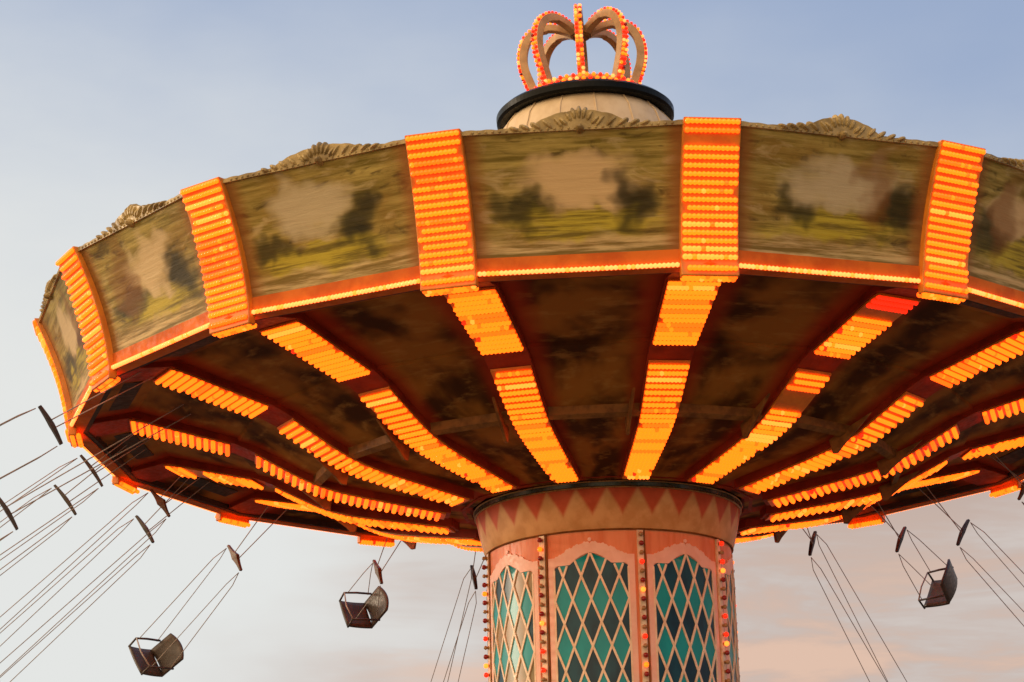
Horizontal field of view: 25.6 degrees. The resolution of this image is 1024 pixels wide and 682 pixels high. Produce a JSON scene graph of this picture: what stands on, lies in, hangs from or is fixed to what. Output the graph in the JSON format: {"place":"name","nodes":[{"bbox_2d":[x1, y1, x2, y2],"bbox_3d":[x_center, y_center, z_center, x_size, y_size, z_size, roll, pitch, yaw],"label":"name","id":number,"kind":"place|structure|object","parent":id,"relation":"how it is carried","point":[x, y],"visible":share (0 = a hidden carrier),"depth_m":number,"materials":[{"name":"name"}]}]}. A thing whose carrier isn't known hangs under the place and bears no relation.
{"place":"outdoors","nodes":[
{"label":"outdoors","id":0,"kind":"place"},
{"bbox_2d":[0,0,1023,681],"label":"sky","id":1,"kind":"structure","parent":0,"point":[107,106],"materials":[{"name":"blue"}]},
{"bbox_2d":[473,479,741,681],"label":"carousel tower","id":2,"kind":"structure","parent":0,"point":[621,580],"depth_m":26.07,"materials":[{"name":"paint"}]},
{"bbox_2d":[486,589,488,681],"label":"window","id":3,"kind":"structure","parent":2,"relation":"in","point":[486,589],"depth_m":27.09,"materials":[{"name":"paint"}]},
{"bbox_2d":[490,550,541,681],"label":"window","id":4,"kind":"structure","parent":2,"relation":"in","point":[514,593],"depth_m":26.31,"materials":[{"name":"green glass"}]},
{"bbox_2d":[32,106,1023,551],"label":"carousel canopy","id":5,"kind":"object","parent":2,"relation":"on","point":[778,332],"visible":0.93,"depth_m":23.77,"materials":[{"name":"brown wood"}]},
{"bbox_2d":[0,445,145,575],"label":"swing","id":6,"kind":"object","parent":5,"relation":"hanging from","point":[65,498],"visible":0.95,"depth_m":28.24,"materials":[{"name":"paint"}]},
{"bbox_2d":[0,372,152,478],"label":"swing","id":7,"kind":"object","parent":5,"relation":"hanging from","point":[51,423],"visible":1,"depth_m":24.38,"materials":[{"name":"paint"}]},
{"bbox_2d":[0,434,153,559],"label":"swing","id":8,"kind":"object","parent":5,"relation":"hanging from","point":[93,471],"visible":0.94,"depth_m":27.59,"materials":[{"name":"paint"}]},
{"bbox_2d":[0,404,190,540],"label":"swing","id":9,"kind":"object","parent":5,"relation":"hanging from","point":[6,509],"visible":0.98,"depth_m":25.86,"materials":[{"name":"paint"}]},
{"bbox_2d":[0,476,200,675],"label":"swing","id":10,"kind":"object","parent":5,"relation":"hanging from","point":[161,502],"visible":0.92,"depth_m":29.84,"materials":[{"name":"brown paint"}]},
{"bbox_2d":[0,478,208,681],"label":"swing","id":11,"kind":"object","parent":5,"relation":"hanging from","point":[143,525],"visible":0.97,"depth_m":30.40,"materials":[{"name":"paint"}]},
{"bbox_2d":[128,506,286,676],"bbox_3d":[-4.204,3.440,32.133,0.596,0.582,3.533,18,-59,-47],"label":"swing","id":12,"kind":"object","parent":5,"relation":"hanging from","point":[167,652],"visible":1,"depth_m":32.66,"materials":[{"name":"brown paint"}]},
{"bbox_2d":[339,537,400,628],"bbox_3d":[-1.897,3.336,33.317,0.596,0.582,2.132,8,-53,-27],"label":"swing","id":13,"kind":"object","parent":5,"relation":"hanging from","point":[375,604],"visible":0.98,"depth_m":33.78,"materials":[{"name":"brown paint"}]},
{"bbox_2d":[431,551,483,681],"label":"swing","id":14,"kind":"object","parent":5,"relation":"hanging from","point":[473,577],"visible":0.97,"depth_m":34.25,"materials":[{"name":"paint"}]},
{"bbox_2d":[496,79,673,128],"bbox_3d":[0.970,-2.399,29.006,2.612,1.321,2.612,-3,-17,2],"label":"dome cap","id":15,"kind":"object","parent":5,"relation":"on","point":[622,99],"visible":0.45,"depth_m":28.18,"materials":[{"name":"beige fabric"}]},
{"bbox_2d":[517,3,647,90],"bbox_3d":[0.917,-3.608,29.376,1.600,1.258,1.602,4,-18,-17],"label":"crown","id":16,"kind":"object","parent":15,"relation":"on","point":[579,32],"visible":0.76,"depth_m":29.22,"materials":[{"name":"gold metal"}]},
{"bbox_2d":[802,527,906,681],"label":"swing","id":17,"kind":"object","parent":5,"relation":"hanging from","point":[812,542],"visible":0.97,"depth_m":33.63,"materials":[{"name":"paint"}]},
{"bbox_2d":[871,501,957,608],"bbox_3d":[5.679,2.901,32.410,0.596,0.582,2.233,-16,-56,40],"label":"swing","id":18,"kind":"object","parent":5,"relation":"hanging from","point":[942,591],"visible":0.99,"depth_m":32.65,"materials":[{"name":"paint"}]},
{"bbox_2d":[917,486,1023,625],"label":"swing","id":19,"kind":"object","parent":5,"relation":"hanging from","point":[962,531],"visible":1,"depth_m":31.75,"materials":[{"name":"paint"}]},
{"bbox_2d":[988,453,1023,504],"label":"swing","id":20,"kind":"object","parent":5,"relation":"hanging from","point":[1021,493],"visible":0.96,"depth_m":29.91,"materials":[{"name":"brown paint"}]},
{"bbox_2d":[548,537,638,681],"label":"window","id":21,"kind":"structure","parent":2,"relation":"in","point":[594,634],"depth_m":25.80,"materials":[{"name":"green glass"}]},
{"bbox_2d":[646,539,720,681],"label":"window","id":22,"kind":"structure","parent":2,"relation":"in","point":[683,606],"depth_m":25.99,"materials":[{"name":"teal glass"}]},
{"bbox_2d":[721,554,739,681],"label":"window","id":23,"kind":"structure","parent":2,"relation":"in","point":[731,620],"depth_m":26.70,"materials":[{"name":"paint"}]}
]}

